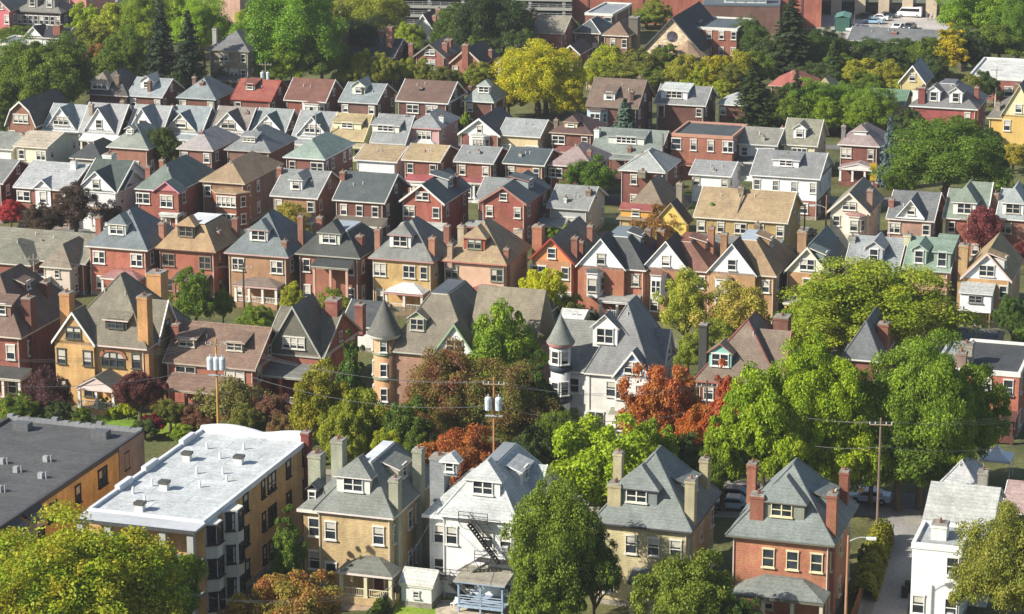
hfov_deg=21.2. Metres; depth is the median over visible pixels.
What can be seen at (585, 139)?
window
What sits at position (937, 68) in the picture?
tree
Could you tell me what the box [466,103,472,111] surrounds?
window
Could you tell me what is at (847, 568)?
street lamp
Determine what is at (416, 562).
window
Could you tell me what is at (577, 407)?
window
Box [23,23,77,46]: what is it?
house
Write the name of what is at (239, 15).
tree
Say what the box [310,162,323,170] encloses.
window
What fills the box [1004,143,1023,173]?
tree
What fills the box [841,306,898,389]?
house
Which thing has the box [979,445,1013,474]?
canopy tent
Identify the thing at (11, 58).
tree
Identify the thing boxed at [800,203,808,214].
window
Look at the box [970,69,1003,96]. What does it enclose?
tree
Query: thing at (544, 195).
window
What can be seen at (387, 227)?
window
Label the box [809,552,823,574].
window
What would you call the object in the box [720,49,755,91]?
tree
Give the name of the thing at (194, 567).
tree
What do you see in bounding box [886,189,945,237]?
house
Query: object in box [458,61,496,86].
tree
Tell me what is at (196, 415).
tree
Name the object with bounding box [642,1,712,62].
church
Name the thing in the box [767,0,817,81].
tree
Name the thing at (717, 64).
tree
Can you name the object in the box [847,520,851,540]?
window
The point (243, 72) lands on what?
window
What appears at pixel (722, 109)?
window
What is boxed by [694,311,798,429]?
house
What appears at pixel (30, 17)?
window
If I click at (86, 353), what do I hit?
window
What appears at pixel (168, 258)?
window
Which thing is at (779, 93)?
tree
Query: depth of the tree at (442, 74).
521.94 m
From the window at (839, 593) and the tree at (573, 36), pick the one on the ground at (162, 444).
the tree at (573, 36)
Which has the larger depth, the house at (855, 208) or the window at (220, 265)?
the house at (855, 208)
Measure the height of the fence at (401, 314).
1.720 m
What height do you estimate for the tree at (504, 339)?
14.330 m
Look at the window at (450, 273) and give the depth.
366.86 m
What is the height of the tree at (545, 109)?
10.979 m
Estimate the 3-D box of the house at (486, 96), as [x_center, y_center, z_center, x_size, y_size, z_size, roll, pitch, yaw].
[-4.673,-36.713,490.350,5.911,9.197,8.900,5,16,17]
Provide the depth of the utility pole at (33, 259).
359.20 m
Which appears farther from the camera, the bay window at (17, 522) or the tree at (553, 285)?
the tree at (553, 285)
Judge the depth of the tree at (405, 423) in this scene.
293.81 m
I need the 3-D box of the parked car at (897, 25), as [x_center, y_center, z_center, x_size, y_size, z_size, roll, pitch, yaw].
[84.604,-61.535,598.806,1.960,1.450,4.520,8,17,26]
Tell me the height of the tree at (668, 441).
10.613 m
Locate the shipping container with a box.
[835,11,851,31]
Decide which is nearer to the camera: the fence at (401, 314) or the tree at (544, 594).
the tree at (544, 594)
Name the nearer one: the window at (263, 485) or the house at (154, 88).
the window at (263, 485)
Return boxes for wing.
[474,176,513,219]
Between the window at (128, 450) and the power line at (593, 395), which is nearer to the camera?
the window at (128, 450)
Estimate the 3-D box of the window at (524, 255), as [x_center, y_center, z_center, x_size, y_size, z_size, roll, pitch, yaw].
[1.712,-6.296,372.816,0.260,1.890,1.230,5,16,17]
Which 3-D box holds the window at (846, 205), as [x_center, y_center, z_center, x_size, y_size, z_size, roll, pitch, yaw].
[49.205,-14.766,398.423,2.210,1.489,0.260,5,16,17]
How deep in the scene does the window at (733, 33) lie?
541.13 m
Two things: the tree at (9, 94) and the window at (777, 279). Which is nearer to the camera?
the window at (777, 279)
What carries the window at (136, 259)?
in the house at (132, 238)
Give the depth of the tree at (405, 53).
534.29 m
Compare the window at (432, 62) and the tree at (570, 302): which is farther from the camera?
the window at (432, 62)
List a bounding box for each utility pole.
[25,254,41,271]
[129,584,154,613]
[205,338,225,423]
[234,262,251,320]
[259,61,269,79]
[315,112,316,136]
[483,378,504,451]
[662,134,663,151]
[696,380,717,404]
[804,204,805,228]
[809,195,826,225]
[869,418,891,524]
[960,215,969,242]
[994,66,1002,106]
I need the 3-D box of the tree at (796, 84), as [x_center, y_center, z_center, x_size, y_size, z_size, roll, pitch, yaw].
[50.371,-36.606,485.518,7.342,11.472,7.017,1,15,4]
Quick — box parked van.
[897,6,922,17]
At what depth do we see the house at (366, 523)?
264.01 m
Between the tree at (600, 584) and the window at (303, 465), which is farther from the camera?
the window at (303, 465)
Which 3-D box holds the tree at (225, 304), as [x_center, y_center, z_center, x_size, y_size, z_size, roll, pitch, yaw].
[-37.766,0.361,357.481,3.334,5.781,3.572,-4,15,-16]
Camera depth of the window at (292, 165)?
435.50 m
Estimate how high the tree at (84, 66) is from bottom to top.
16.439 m
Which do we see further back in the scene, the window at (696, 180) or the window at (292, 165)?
the window at (292, 165)
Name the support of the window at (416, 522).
in the house at (366, 523)
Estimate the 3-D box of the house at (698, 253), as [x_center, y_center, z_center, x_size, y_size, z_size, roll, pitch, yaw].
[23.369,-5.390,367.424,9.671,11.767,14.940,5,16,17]
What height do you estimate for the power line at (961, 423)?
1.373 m
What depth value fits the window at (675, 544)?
258.75 m
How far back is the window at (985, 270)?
357.67 m
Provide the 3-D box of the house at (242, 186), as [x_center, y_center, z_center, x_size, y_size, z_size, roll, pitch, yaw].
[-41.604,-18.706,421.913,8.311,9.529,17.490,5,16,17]
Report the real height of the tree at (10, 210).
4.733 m
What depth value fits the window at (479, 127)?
459.59 m
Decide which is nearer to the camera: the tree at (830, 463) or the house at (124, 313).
the tree at (830, 463)
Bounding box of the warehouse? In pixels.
[570,0,821,32]
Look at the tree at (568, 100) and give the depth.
491.19 m
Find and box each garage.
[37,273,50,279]
[345,298,398,351]
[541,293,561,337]
[952,327,1004,340]
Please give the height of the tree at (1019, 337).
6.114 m
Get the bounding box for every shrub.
[0,400,11,416]
[30,400,55,417]
[94,395,108,408]
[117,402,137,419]
[142,413,165,436]
[190,421,199,431]
[216,597,259,613]
[247,393,291,424]
[460,112,470,127]
[545,226,559,237]
[567,407,606,450]
[857,543,873,561]
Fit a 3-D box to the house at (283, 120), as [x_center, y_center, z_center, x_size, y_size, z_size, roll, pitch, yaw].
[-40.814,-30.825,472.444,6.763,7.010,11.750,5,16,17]
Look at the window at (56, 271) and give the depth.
373.92 m
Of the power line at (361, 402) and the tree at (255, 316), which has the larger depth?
the tree at (255, 316)
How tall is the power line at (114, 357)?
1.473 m
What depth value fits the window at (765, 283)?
359.77 m
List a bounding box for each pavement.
[326,469,864,489]
[586,507,740,517]
[905,517,921,523]
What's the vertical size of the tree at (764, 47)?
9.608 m
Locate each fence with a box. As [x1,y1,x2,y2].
[394,306,416,318]
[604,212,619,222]
[851,586,864,613]
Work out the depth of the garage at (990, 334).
344.90 m
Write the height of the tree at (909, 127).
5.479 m
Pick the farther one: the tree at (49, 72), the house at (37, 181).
the tree at (49, 72)
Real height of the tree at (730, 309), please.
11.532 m
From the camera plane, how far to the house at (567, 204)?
408.99 m
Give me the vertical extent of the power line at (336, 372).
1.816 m
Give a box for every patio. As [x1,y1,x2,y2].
[340,602,388,610]
[435,600,509,613]
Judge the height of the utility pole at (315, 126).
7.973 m
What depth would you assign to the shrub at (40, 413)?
317.15 m
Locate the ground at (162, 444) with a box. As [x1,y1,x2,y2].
[0,0,1023,613]
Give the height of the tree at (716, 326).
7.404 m
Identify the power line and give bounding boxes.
[1,342,203,359]
[1,342,223,361]
[3,368,204,386]
[9,342,213,360]
[28,257,234,268]
[36,257,242,269]
[130,584,339,600]
[154,584,365,603]
[158,588,352,601]
[207,342,482,381]
[217,342,493,382]
[226,368,494,407]
[235,345,503,382]
[384,397,493,596]
[483,381,693,393]
[494,381,704,394]
[502,407,689,421]
[504,381,714,395]
[811,445,876,448]
[882,414,1021,423]
[886,444,1023,450]
[890,417,1022,423]
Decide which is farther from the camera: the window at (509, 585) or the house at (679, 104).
the house at (679, 104)
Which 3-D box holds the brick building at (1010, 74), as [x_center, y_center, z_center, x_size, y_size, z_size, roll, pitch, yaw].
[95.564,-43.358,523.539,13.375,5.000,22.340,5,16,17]
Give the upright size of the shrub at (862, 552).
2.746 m
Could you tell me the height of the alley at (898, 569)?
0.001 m
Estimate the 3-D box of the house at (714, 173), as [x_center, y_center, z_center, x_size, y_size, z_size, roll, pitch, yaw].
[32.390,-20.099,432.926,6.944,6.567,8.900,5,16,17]
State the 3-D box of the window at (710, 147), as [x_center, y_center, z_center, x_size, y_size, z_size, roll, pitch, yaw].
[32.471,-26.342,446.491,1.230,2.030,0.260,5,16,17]
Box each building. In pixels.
[0,35,25,54]
[0,413,144,555]
[69,0,114,13]
[72,424,312,613]
[219,0,252,37]
[822,0,955,17]
[846,26,942,50]
[970,57,1023,102]
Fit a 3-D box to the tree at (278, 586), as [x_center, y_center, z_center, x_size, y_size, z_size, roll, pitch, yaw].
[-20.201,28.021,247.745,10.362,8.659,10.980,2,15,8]
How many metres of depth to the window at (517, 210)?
403.12 m
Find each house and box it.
[0,0,26,29]
[0,131,26,159]
[0,159,28,223]
[0,226,95,294]
[0,238,39,272]
[0,263,81,409]
[4,88,67,132]
[13,130,82,163]
[13,160,90,229]
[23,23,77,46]
[39,236,82,296]
[42,102,87,149]
[51,268,190,415]
[68,137,112,163]
[70,151,144,231]
[78,98,132,148]
[85,206,173,294]
[86,67,136,104]
[106,121,175,173]
[125,103,177,131]
[129,71,184,108]
[134,154,215,227]
[154,212,245,301]
[162,319,276,417]
[168,104,215,144]
[176,75,234,110]
[176,125,240,169]
[199,151,283,227]
[207,26,274,87]
[210,105,257,135]
[224,124,297,167]
[224,209,314,309]
[230,77,287,108]
[250,107,298,134]
[262,293,365,403]
[269,165,339,234]
[282,131,355,176]
[283,77,343,113]
[292,109,336,148]
[294,214,387,299]
[297,434,429,608]
[330,112,374,161]
[332,169,411,238]
[338,75,397,117]
[340,24,407,87]
[353,143,408,178]
[367,279,554,409]
[368,216,457,315]
[369,113,417,145]
[395,78,467,129]
[398,167,471,238]
[401,142,459,192]
[406,108,461,151]
[408,36,461,70]
[414,6,441,42]
[422,442,559,613]
[439,217,531,290]
[449,40,499,91]
[453,144,508,202]
[457,106,513,146]
[463,78,508,126]
[465,170,551,242]
[496,42,531,81]
[500,117,553,148]
[502,146,561,197]
[516,216,599,303]
[532,11,578,51]
[536,183,608,240]
[546,295,677,440]
[547,141,611,196]
[549,112,608,155]
[565,38,591,69]
[573,15,613,57]
[575,225,656,320]
[585,2,632,24]
[585,75,655,128]
[586,59,598,89]
[590,445,721,613]
[592,126,671,183]
[602,15,642,56]
[616,174,693,239]
[618,147,680,202]
[644,224,719,320]
[653,82,718,133]
[671,121,747,179]
[688,159,743,204]
[693,184,803,251]
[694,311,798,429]
[706,221,795,324]
[716,92,748,123]
[725,457,858,613]
[734,125,784,180]
[749,148,834,220]
[768,69,820,92]
[780,117,828,152]
[782,225,846,307]
[819,75,838,92]
[827,177,884,249]
[837,122,885,187]
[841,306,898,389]
[843,232,904,284]
[874,88,912,129]
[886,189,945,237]
[898,57,933,102]
[902,231,959,311]
[909,78,988,128]
[910,466,1006,613]
[942,178,994,260]
[955,338,1023,444]
[956,232,1023,329]
[986,80,1023,148]
[991,180,1023,252]
[1003,479,1023,533]
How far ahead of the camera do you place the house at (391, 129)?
462.03 m
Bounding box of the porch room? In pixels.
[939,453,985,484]
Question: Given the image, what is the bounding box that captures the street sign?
[870,163,876,180]
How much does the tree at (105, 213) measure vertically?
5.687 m
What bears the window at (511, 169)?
in the house at (535, 161)
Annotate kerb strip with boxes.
[862,524,893,613]
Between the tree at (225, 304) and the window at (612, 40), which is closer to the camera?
the tree at (225, 304)
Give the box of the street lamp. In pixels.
[844,535,875,613]
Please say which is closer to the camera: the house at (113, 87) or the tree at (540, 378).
the tree at (540, 378)
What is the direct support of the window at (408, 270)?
in the house at (408, 265)
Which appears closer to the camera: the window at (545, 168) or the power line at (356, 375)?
the power line at (356, 375)
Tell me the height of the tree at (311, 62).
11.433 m
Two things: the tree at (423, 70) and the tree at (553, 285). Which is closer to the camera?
the tree at (553, 285)
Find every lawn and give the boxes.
[92,413,179,433]
[393,590,453,613]
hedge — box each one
[105,406,130,419]
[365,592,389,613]
[587,307,598,320]
[850,518,894,601]
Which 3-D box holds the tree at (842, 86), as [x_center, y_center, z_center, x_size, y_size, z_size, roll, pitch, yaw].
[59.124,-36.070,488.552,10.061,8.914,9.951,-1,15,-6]
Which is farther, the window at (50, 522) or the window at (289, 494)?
the window at (289, 494)
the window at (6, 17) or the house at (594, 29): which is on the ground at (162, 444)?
the house at (594, 29)
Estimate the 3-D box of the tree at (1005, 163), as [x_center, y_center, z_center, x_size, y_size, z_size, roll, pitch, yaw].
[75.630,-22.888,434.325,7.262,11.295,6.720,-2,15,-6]
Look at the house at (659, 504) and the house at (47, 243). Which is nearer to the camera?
the house at (659, 504)
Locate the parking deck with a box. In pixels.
[404,0,572,23]
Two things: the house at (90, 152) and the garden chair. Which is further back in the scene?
the house at (90, 152)
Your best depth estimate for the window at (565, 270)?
366.59 m
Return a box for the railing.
[381,585,388,598]
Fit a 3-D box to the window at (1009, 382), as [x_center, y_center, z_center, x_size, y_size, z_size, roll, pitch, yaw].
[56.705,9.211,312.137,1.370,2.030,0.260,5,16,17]
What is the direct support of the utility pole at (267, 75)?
on the ground at (162, 444)
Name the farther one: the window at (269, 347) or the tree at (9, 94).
the tree at (9, 94)
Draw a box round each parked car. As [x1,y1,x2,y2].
[717,493,745,510]
[724,484,746,496]
[800,226,816,235]
[846,23,860,30]
[849,486,891,504]
[853,12,873,18]
[863,17,882,23]
[868,13,889,20]
[875,11,895,18]
[891,22,904,27]
[903,22,916,28]
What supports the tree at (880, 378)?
on the ground at (162, 444)
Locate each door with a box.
[373,578,384,590]
[658,105,664,117]
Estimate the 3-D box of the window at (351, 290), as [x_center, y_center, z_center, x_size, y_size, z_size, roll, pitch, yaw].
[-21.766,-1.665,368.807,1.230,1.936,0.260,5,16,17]
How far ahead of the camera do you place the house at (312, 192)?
408.62 m
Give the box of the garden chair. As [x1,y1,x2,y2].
[450,597,456,606]
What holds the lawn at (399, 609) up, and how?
on the ground at (162, 444)
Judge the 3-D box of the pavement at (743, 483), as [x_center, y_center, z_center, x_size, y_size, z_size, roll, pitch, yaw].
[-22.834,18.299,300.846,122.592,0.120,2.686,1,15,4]
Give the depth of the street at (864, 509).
290.45 m
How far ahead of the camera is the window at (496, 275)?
365.08 m
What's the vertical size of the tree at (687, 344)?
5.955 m
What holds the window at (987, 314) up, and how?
in the house at (988, 278)
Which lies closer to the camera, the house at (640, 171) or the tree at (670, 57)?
the house at (640, 171)
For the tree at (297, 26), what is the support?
on the ground at (162, 444)
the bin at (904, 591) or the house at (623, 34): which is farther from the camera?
the house at (623, 34)
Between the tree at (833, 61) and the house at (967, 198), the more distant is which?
the tree at (833, 61)
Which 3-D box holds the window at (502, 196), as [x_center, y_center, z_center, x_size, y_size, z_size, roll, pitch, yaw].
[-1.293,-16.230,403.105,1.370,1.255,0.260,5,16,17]
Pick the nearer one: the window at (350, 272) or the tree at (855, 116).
the window at (350, 272)
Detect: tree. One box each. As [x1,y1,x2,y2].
[0,25,31,38]
[0,32,51,96]
[0,74,25,111]
[0,106,9,131]
[0,199,22,226]
[0,391,39,418]
[0,499,192,613]
[17,45,86,101]
[22,202,66,229]
[23,365,64,418]
[31,30,96,102]
[44,400,74,420]
[52,180,99,231]
[57,376,73,407]
[64,1,99,36]
[70,407,94,422]
[73,19,112,49]
[83,44,104,61]
[91,2,128,43]
[92,48,129,76]
[96,199,122,224]
[102,23,151,72]
[111,370,168,421]
[114,0,172,37]
[126,66,142,76]
[130,418,159,439]
[130,545,209,613]
[132,21,155,75]
[144,0,176,77]
[147,127,179,162]
[150,398,189,431]
[164,0,194,49]
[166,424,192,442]
[168,0,234,66]
[168,10,208,89]
[169,69,186,91]
[169,265,216,320]
[180,403,220,429]
[190,375,274,423]
[213,288,235,322]
[214,67,227,77]
[225,0,348,82]
[227,402,266,431]
[229,569,344,613]
[234,9,259,27]
[235,302,274,326]
[253,66,272,79]
[254,42,304,80]
[266,413,293,431]
[271,503,307,581]
[275,201,311,231]
[279,280,304,305]
[288,357,349,450]
[297,32,353,78]
[316,411,367,465]
[317,286,350,311]
[327,385,387,457]
[330,0,407,33]
[330,65,358,83]
[332,4,354,28]
[333,328,365,397]
[337,15,394,50]
[345,48,373,81]
[369,51,400,83]
[369,427,400,451]
[381,394,437,451]
[385,0,410,30]
[392,57,417,80]
[394,21,426,48]
[395,336,505,436]
[402,45,418,63]
[403,426,435,463]
[412,57,432,79]
[414,40,430,53]
[419,422,498,484]
[427,66,462,80]
[429,1,466,45]
[439,357,561,449]
[450,0,538,48]
[456,75,465,87]
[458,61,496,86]
[460,35,491,51]
[467,297,548,386]
[488,38,586,118]
[492,28,535,57]
[494,82,529,113]
[499,463,612,589]
[506,548,587,613]
[512,424,557,464]
[517,349,565,430]
[518,267,569,313]
[520,1,538,28]
[535,409,572,463]
[538,317,556,337]
[542,79,587,118]
[543,65,580,114]
[549,412,655,510]
[557,153,617,189]
[557,293,586,316]
[567,529,623,613]
[572,21,581,42]
[584,56,614,82]
[589,43,625,67]
[598,62,638,78]
[611,98,638,128]
[616,362,708,438]
[620,47,665,76]
[620,54,638,78]
[626,547,735,613]
[628,203,677,237]
[632,8,666,28]
[636,417,682,457]
[637,0,672,28]
[638,66,672,93]
[651,43,678,69]
[651,265,714,365]
[663,53,701,81]
[673,332,698,374]
[674,402,710,448]
[675,430,703,471]
[679,65,718,85]
[687,279,771,339]
[691,317,736,358]
[695,412,752,511]
[697,55,730,81]
[698,446,738,514]
[699,358,741,433]
[711,361,802,487]
[712,79,734,99]
[714,63,747,89]
[717,595,762,613]
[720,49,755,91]
[725,61,782,127]
[733,13,770,52]
[746,49,780,90]
[746,424,818,482]
[750,35,797,81]
[766,82,789,123]
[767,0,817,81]
[767,327,871,445]
[769,96,814,120]
[771,299,847,365]
[776,69,804,127]
[777,255,992,368]
[784,76,837,114]
[796,61,841,82]
[801,34,838,64]
[804,26,851,57]
[806,407,894,486]
[807,97,846,136]
[822,52,859,71]
[822,81,860,129]
[823,40,843,80]
[826,367,876,485]
[834,102,872,128]
[839,58,877,84]
[839,82,901,124]
[843,36,894,60]
[844,109,886,128]
[849,70,886,89]
[849,423,951,510]
[854,369,892,506]
[866,327,976,509]
[867,48,909,69]
[867,115,1015,205]
[869,58,906,88]
[875,114,896,189]
[881,37,916,69]
[881,165,917,190]
[886,79,900,88]
[891,107,921,141]
[896,117,931,140]
[905,36,943,64]
[915,54,949,85]
[915,117,959,136]
[918,401,977,471]
[932,22,970,77]
[934,0,1019,29]
[941,21,983,71]
[946,114,982,134]
[947,499,1023,613]
[958,205,1004,248]
[959,361,1011,458]
[960,32,990,69]
[960,72,986,93]
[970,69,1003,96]
[977,127,1009,178]
[978,22,1023,57]
[984,126,1000,137]
[991,293,1023,340]
[992,0,1023,58]
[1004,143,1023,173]
[1011,327,1023,341]
[1012,242,1023,265]
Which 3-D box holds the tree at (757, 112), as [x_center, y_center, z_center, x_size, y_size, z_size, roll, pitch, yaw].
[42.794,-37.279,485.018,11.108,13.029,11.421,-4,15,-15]
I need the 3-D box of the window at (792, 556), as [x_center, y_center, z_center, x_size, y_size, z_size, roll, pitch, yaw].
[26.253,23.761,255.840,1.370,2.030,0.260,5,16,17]
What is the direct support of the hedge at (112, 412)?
on the lawn at (123, 421)
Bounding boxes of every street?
[326,476,927,517]
[548,194,943,206]
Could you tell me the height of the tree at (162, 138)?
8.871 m
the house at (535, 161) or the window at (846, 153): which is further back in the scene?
the window at (846, 153)
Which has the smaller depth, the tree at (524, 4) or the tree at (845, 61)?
the tree at (845, 61)
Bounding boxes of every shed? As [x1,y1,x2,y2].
[398,566,443,608]
[556,307,594,321]
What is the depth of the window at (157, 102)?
490.66 m
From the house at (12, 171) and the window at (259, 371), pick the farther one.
the house at (12, 171)
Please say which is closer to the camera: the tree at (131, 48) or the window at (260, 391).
the window at (260, 391)
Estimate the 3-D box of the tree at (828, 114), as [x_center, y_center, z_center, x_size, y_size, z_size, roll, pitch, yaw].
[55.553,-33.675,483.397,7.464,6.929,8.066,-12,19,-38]
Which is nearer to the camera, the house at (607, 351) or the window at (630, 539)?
the window at (630, 539)
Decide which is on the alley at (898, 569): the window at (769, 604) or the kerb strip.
the kerb strip
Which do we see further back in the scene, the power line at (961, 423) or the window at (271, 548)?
the power line at (961, 423)
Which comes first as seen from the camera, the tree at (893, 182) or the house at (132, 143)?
the tree at (893, 182)
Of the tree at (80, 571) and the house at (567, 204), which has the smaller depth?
the tree at (80, 571)
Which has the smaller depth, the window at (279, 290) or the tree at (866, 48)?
the window at (279, 290)
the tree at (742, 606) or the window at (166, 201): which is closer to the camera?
the tree at (742, 606)
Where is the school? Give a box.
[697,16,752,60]
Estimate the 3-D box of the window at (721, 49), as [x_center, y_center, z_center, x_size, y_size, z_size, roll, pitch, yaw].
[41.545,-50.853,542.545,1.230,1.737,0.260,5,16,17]
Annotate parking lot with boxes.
[815,14,959,38]
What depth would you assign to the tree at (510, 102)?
496.79 m
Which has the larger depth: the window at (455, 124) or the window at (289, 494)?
the window at (455, 124)
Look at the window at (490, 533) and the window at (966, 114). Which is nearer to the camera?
the window at (490, 533)
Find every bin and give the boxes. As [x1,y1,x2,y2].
[901,585,908,597]
[904,580,910,592]
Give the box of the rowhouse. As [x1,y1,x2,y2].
[16,0,75,26]
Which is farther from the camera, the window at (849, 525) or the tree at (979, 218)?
the tree at (979, 218)
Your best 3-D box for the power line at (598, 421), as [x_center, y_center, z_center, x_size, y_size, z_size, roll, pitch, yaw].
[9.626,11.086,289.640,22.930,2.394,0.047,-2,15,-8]
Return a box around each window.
[1,502,47,555]
[4,15,9,24]
[5,184,10,195]
[5,344,15,360]
[7,381,17,394]
[13,13,16,23]
[13,113,28,123]
[16,165,20,174]
[16,190,30,201]
[17,14,21,23]
[18,149,24,159]
[22,14,27,23]
[27,340,30,356]
[28,15,32,24]
[33,15,38,24]
[35,150,46,160]
[39,15,43,24]
[39,191,46,203]
[44,16,48,24]
[47,499,58,524]
[50,16,54,25]
[50,148,54,159]
[54,269,60,278]
[55,16,59,23]
[56,347,66,364]
[72,139,76,149]
[73,267,78,277]
[74,282,79,293]
[74,483,82,505]
[82,350,92,366]
[83,380,93,397]
[92,250,105,264]
[96,275,101,288]
[97,465,108,489]
[100,350,125,368]
[120,192,124,204]
[124,450,130,471]
[130,98,136,106]
[130,253,142,267]
[131,353,141,369]
[135,192,150,204]
[150,159,154,171]
[150,250,154,265]
[154,99,159,104]
[159,194,172,208]
[162,253,175,266]
[164,217,170,224]
[168,278,172,291]
[175,365,195,373]
[182,191,186,203]
[198,255,211,269]
[203,153,209,163]
[204,185,211,196]
[205,517,226,613]
[211,188,250,227]
[215,151,219,161]
[218,253,222,267]
[218,278,222,289]
[219,52,228,61]
[222,503,247,604]
[224,369,245,384]
[229,69,238,75]
[231,257,244,271]
[237,287,242,296]
[240,54,245,62]
[241,69,245,75]
[243,491,250,514]
[244,524,250,548]
[245,558,251,581]
[256,179,260,191]
[257,201,260,213]
[257,366,262,382]
[257,389,261,401]
[261,478,266,499]
[261,511,267,532]
[262,543,268,565]
[267,344,272,356]
[267,469,277,494]
[268,502,276,527]
[269,540,273,560]
[270,260,283,274]
[274,288,280,299]
[275,199,281,208]
[286,458,292,479]
[286,490,293,512]
[289,160,295,168]
[290,257,294,272]
[301,101,325,110]
[302,258,310,272]
[302,447,305,466]
[302,479,306,498]
[303,284,310,297]
[307,201,314,212]
[307,516,318,537]
[308,549,319,570]
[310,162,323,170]
[319,198,322,211]
[323,520,336,541]
[324,561,337,582]
[325,160,329,170]
[328,179,331,188]
[331,157,334,168]
[339,330,343,342]
[340,204,346,215]
[342,104,348,112]
[343,151,346,162]
[348,148,351,159]
[348,262,354,275]
[349,287,354,298]
[356,205,362,216]
[361,258,365,273]
[361,284,365,299]
[368,105,374,114]
[371,206,378,217]
[371,525,385,546]
[373,262,386,276]
[376,288,383,300]
[386,203,389,216]
[386,225,389,237]
[392,524,396,545]
[394,183,397,193]
[402,205,414,216]
[402,264,415,279]
[406,104,418,113]
[406,163,413,173]
[407,507,413,530]
[408,548,414,566]
[410,182,421,191]
[411,590,420,599]
[415,191,429,201]
[415,503,417,523]
[415,544,418,563]
[416,130,430,139]
[419,266,427,280]
[424,49,434,55]
[425,105,437,113]
[426,59,435,66]
[429,164,435,174]
[432,207,439,218]
[432,523,442,544]
[433,556,442,571]
[434,263,438,278]
[444,264,458,278]
[444,525,458,546]
[446,204,449,216]
[454,122,456,132]
[458,164,465,175]
[460,97,463,107]
[462,584,476,590]
[463,193,466,205]
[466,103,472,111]
[468,133,490,145]
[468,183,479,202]
[476,125,481,132]
[479,212,482,219]
[480,528,494,549]
[481,166,488,176]
[485,205,492,216]
[489,268,503,282]
[493,164,496,175]
[498,578,511,594]
[499,192,507,201]
[499,531,511,551]
[500,144,513,148]
[507,166,514,176]
[513,207,520,218]
[522,253,526,268]
[527,204,530,216]
[527,225,530,237]
[530,264,546,275]
[533,168,539,176]
[543,193,546,205]
[544,166,547,177]
[546,247,556,259]
[548,167,562,178]
[551,135,564,144]
[560,216,575,223]
[561,267,568,280]
[570,376,579,393]
[570,406,579,416]
[581,137,587,142]
[586,107,608,122]
[586,268,604,297]
[587,410,604,419]
[592,43,597,52]
[600,205,603,219]
[605,380,614,397]
[610,38,615,46]
[614,382,622,400]
[615,417,622,431]
[621,39,626,48]
[624,534,637,555]
[630,174,637,184]
[630,194,636,201]
[631,273,639,287]
[635,384,642,396]
[646,536,659,557]
[649,270,667,298]
[649,297,658,312]
[667,31,677,41]
[667,363,670,378]
[669,538,682,559]
[671,137,681,149]
[674,166,676,177]
[688,538,690,558]
[689,138,696,150]
[693,176,699,185]
[695,108,701,117]
[697,220,704,231]
[697,275,704,289]
[699,520,704,543]
[702,383,713,400]
[707,30,711,38]
[707,139,713,151]
[709,505,714,528]
[714,274,732,302]
[716,221,724,232]
[718,31,723,39]
[718,47,723,55]
[720,106,725,114]
[720,178,727,187]
[722,140,733,153]
[730,31,735,39]
[733,222,746,234]
[741,146,747,155]
[753,179,760,189]
[759,600,773,610]
[760,547,774,568]
[761,279,769,293]
[771,180,778,190]
[775,225,783,237]
[776,276,779,291]
[784,549,798,571]
[790,181,797,192]
[792,147,806,151]
[798,258,814,271]
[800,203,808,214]
[808,182,815,193]
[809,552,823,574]
[828,593,830,613]
[829,551,832,572]
[832,215,839,226]
[837,574,841,598]
[838,534,842,557]
[840,147,851,158]
[842,200,856,210]
[844,212,866,234]
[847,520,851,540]
[867,149,874,159]
[887,222,900,233]
[909,73,915,81]
[910,593,924,613]
[921,224,929,235]
[944,556,959,577]
[944,597,956,613]
[947,221,955,232]
[964,112,970,122]
[971,244,978,255]
[978,264,994,277]
[983,377,991,389]
[986,309,994,322]
[996,421,1015,429]
[998,285,1007,298]
[1000,222,1011,234]
[1003,86,1013,96]
[1003,119,1010,131]
[1003,378,1013,396]
[1018,408,1020,427]
[1019,375,1022,394]
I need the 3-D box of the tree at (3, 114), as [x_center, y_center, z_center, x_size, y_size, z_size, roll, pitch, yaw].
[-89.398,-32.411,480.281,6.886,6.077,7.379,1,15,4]
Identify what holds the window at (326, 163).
in the house at (326, 151)
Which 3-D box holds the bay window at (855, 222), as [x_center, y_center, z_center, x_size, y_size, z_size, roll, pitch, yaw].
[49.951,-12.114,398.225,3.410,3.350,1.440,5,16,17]
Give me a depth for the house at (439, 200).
404.69 m
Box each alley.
[3,226,886,240]
[458,143,839,148]
[674,339,943,354]
[858,507,920,613]
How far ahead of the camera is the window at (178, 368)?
323.60 m
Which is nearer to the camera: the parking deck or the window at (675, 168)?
the window at (675, 168)
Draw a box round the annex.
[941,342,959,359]
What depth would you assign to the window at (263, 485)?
268.53 m
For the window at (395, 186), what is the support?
in the house at (370, 199)
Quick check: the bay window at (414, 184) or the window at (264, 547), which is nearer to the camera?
the window at (264, 547)
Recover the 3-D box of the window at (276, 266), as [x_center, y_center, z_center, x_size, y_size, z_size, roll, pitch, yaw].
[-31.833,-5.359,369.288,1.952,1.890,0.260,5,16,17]
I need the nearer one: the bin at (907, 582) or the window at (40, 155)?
the bin at (907, 582)
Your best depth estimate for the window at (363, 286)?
370.19 m
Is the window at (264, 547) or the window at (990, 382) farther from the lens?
the window at (990, 382)
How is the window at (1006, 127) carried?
in the house at (1005, 117)
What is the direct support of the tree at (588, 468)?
on the ground at (162, 444)

